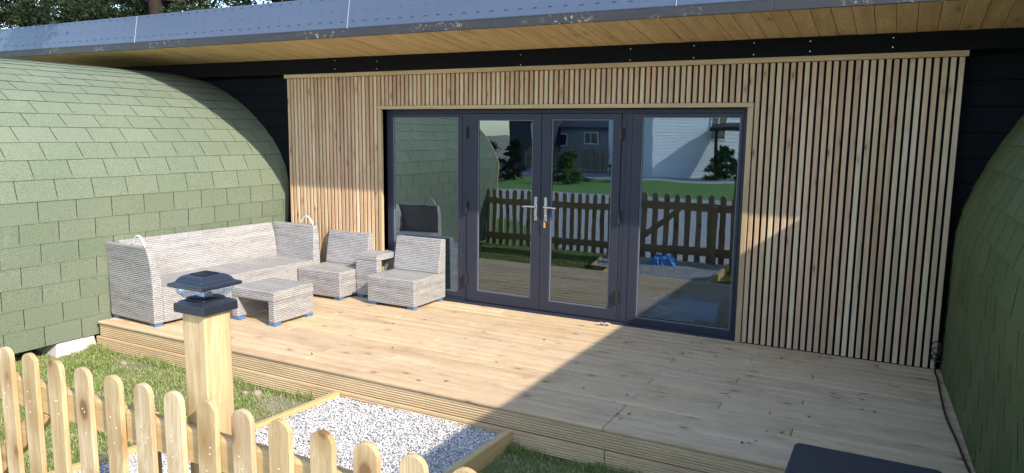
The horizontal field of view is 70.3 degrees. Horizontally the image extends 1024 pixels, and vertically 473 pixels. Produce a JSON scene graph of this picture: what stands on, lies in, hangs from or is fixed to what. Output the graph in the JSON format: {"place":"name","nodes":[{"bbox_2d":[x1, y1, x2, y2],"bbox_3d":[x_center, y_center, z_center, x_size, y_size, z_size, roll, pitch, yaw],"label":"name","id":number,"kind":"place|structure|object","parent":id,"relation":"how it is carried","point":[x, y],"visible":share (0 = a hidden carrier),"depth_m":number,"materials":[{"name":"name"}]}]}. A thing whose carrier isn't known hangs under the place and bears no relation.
{"place":"outdoors","nodes":[
{"label":"outdoors","id":0,"kind":"place"},
{"bbox_2d":[0,0,271,28],"label":"sky","id":1,"kind":"structure","parent":0,"point":[259,2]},
{"bbox_2d":[73,396,497,472],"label":"gravel","id":2,"kind":"structure","parent":0,"point":[384,431],"depth_m":4.95,"materials":[{"name":"grey gravel"}]},
{"bbox_2d":[0,333,644,472],"bbox_3d":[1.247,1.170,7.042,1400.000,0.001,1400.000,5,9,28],"label":"ground","id":3,"kind":"structure","parent":0,"point":[271,408],"depth_m":5.71,"materials":[{"name":"green plant"}]},
{"bbox_2d":[0,0,120,28],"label":"conifer tree","id":4,"kind":"object","parent":3,"relation":"on","point":[5,17],"visible":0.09,"depth_m":20.66,"materials":[{"name":"green plant"}]},
{"bbox_2d":[33,335,95,357],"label":"concrete block","id":5,"kind":"structure","parent":3,"relation":"on","point":[62,348],"depth_m":6.91,"materials":[{"name":"white concrete"}]},
{"bbox_2d":[0,58,288,353],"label":"shingled pod","id":6,"kind":"object","parent":5,"relation":"on","point":[93,159],"visible":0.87,"depth_m":7.24,"materials":[{"name":"green tile"}]},
{"bbox_2d":[47,445,136,472],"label":"timber sleeper","id":7,"kind":"object","parent":3,"relation":"on","point":[76,467],"visible":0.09,"depth_m":4.49,"materials":[{"name":"brown wood"}]},
{"bbox_2d":[5,0,185,25],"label":"conifer tree","id":8,"kind":"object","parent":3,"relation":"on","point":[29,7],"visible":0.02,"depth_m":17.64,"materials":[{"name":"green plant"}]},
{"bbox_2d":[32,0,257,25],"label":"conifer tree","id":9,"kind":"object","parent":3,"relation":"on","point":[70,11],"visible":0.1,"depth_m":14.86,"materials":[{"name":"green plant"}]},
{"bbox_2d":[167,270,241,472],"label":"lamp post","id":10,"kind":"object","parent":3,"relation":"on","point":[205,311],"visible":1,"depth_m":2.66,"materials":[{"name":"brown wood"}]},
{"bbox_2d":[155,0,294,13],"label":"conifer tree","id":11,"kind":"object","parent":3,"relation":"on","point":[169,10],"visible":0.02,"depth_m":14.10,"materials":[{"name":"green plant"}]},
{"bbox_2d":[251,390,261,395],"bbox_3d":[-2.080,1.275,5.920,0.093,0.055,0.079,5,9,28],"label":"stone","id":12,"kind":"object","parent":3,"relation":"on","point":[256,392],"visible":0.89,"depth_m":5.89,"materials":[{"name":"beige stone"}]},
{"bbox_2d":[255,391,339,430],"bbox_3d":[-1.657,1.343,5.204,0.045,0.145,1.132,6,9,31],"label":"timber sleeper","id":13,"kind":"object","parent":3,"relation":"on","point":[300,408],"visible":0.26,"depth_m":5.33,"materials":[{"name":"brown wood"}]},
{"bbox_2d":[126,382,475,472],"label":"picket fence","id":14,"kind":"object","parent":3,"relation":"on","point":[206,444],"visible":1,"depth_m":2.57,"materials":[{"name":"brown wood"}]},
{"bbox_2d":[0,346,130,472],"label":"picket gate","id":15,"kind":"structure","parent":14,"relation":"attached to","point":[56,402],"depth_m":3.03,"materials":[{"name":"brown wood"}]},
{"bbox_2d":[442,430,511,472],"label":"timber sleeper","id":16,"kind":"object","parent":3,"relation":"on","point":[476,460],"visible":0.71,"depth_m":4.68,"materials":[{"name":"brown wood"}]},
{"bbox_2d":[0,0,1023,369],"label":"garden room","id":17,"kind":"object","parent":3,"relation":"on","point":[798,174],"visible":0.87,"depth_m":6.99,"materials":[{"name":"wood"}]},
{"bbox_2d":[390,114,462,296],"bbox_3d":[-0.953,-0.359,8.165,0.958,2.006,0.060,5,9,28],"label":"side window","id":18,"kind":"structure","parent":17,"relation":"in","point":[458,293],"depth_m":8.05,"materials":[{"name":"grey metal"}]},
{"bbox_2d":[464,114,541,309],"bbox_3d":[-0.111,-0.268,7.679,0.900,2.028,0.122,5,9,28],"label":"french door","id":19,"kind":"structure","parent":17,"relation":"in","point":[472,131],"depth_m":7.73,"materials":[{"name":"grey metal"}]},
{"bbox_2d":[539,113,623,319],"bbox_3d":[0.675,-0.200,7.264,0.870,2.028,0.122,5,9,28],"label":"french door","id":20,"kind":"structure","parent":17,"relation":"in","point":[547,164],"depth_m":7.31,"materials":[{"name":"grey metal"}]},
{"bbox_2d":[638,291,696,321],"bbox_3d":[1.544,0.687,7.524,0.835,0.196,0.537,5,9,28],"label":"plastic sheet","id":21,"kind":"object","parent":17,"relation":"in","point":[664,306],"visible":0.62,"depth_m":7.36,"materials":[{"name":"grey plastic"}]},
{"bbox_2d":[626,113,743,333],"bbox_3d":[1.598,-0.138,6.820,1.022,2.006,0.060,5,9,28],"label":"side window","id":22,"kind":"structure","parent":17,"relation":"in","point":[638,118],"depth_m":6.92,"materials":[{"name":"grey metal"}]},
{"bbox_2d":[677,293,727,322],"bbox_3d":[1.914,0.725,7.331,0.430,0.215,0.330,5,9,28],"label":"storage tub","id":23,"kind":"object","parent":17,"relation":"in","point":[704,308],"visible":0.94,"depth_m":7.22,"materials":[{"name":"blue plastic"}]},
{"bbox_2d":[930,341,942,361],"bbox_3d":[3.391,0.917,5.803,0.094,0.169,0.038,5,9,28],"label":"cable coil","id":24,"kind":"object","parent":17,"relation":"hanging from","point":[938,354],"visible":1,"depth_m":5.80,"materials":[{"name":"black rubber"}]},
{"bbox_2d":[96,293,975,472],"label":"timber deck","id":25,"kind":"structure","parent":3,"relation":"on","point":[532,394],"depth_m":5.55,"materials":[{"name":"brown wood"}]},
{"bbox_2d":[105,215,319,326],"bbox_3d":[-3.120,0.282,7.858,0.747,0.865,2.134,6,9,31],"label":"rattan sofa","id":26,"kind":"object","parent":25,"relation":"on","point":[143,271],"visible":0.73,"depth_m":7.74,"materials":[{"name":"grey wicker"}]},
{"bbox_2d":[231,277,312,326],"bbox_3d":[-2.384,0.643,7.263,0.580,0.335,0.530,5,9,28],"label":"coffee table","id":27,"kind":"object","parent":25,"relation":"on","point":[280,300],"visible":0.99,"depth_m":7.14,"materials":[{"name":"wicker"}]},
{"bbox_2d":[298,230,372,300],"bbox_3d":[-2.019,0.311,8.373,0.620,0.689,0.602,5,9,28],"label":"rattan chair","id":28,"kind":"object","parent":25,"relation":"on","point":[334,275],"visible":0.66,"depth_m":8.28,"materials":[{"name":"grey wicker"}]},
{"bbox_2d":[356,250,394,296],"bbox_3d":[-1.531,0.424,8.307,0.310,0.495,0.410,5,9,28],"label":"side table","id":29,"kind":"object","parent":25,"relation":"on","point":[368,263],"visible":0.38,"depth_m":8.16,"materials":[{"name":"wicker"}]},
{"bbox_2d":[368,235,444,309],"bbox_3d":[-1.149,0.379,7.970,0.620,0.689,0.602,5,9,28],"label":"rattan chair","id":30,"kind":"object","parent":25,"relation":"on","point":[414,279],"visible":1,"depth_m":7.95,"materials":[{"name":"grey wicker"}]},
{"bbox_2d":[934,343,971,472],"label":"power cable","id":31,"kind":"object","parent":25,"relation":"on","point":[952,431],"visible":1,"depth_m":4.86,"materials":[{"name":"black rubber"}]},
{"bbox_2d":[785,443,941,472],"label":"storage box","id":32,"kind":"object","parent":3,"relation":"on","point":[805,458],"visible":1,"depth_m":3.15,"materials":[{"name":"plastic"}]},
{"bbox_2d":[939,115,1023,472],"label":"shingled pod","id":33,"kind":"object","parent":3,"relation":"on","point":[981,366],"visible":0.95,"depth_m":4.02,"materials":[{"name":"green tile"}]}
]}

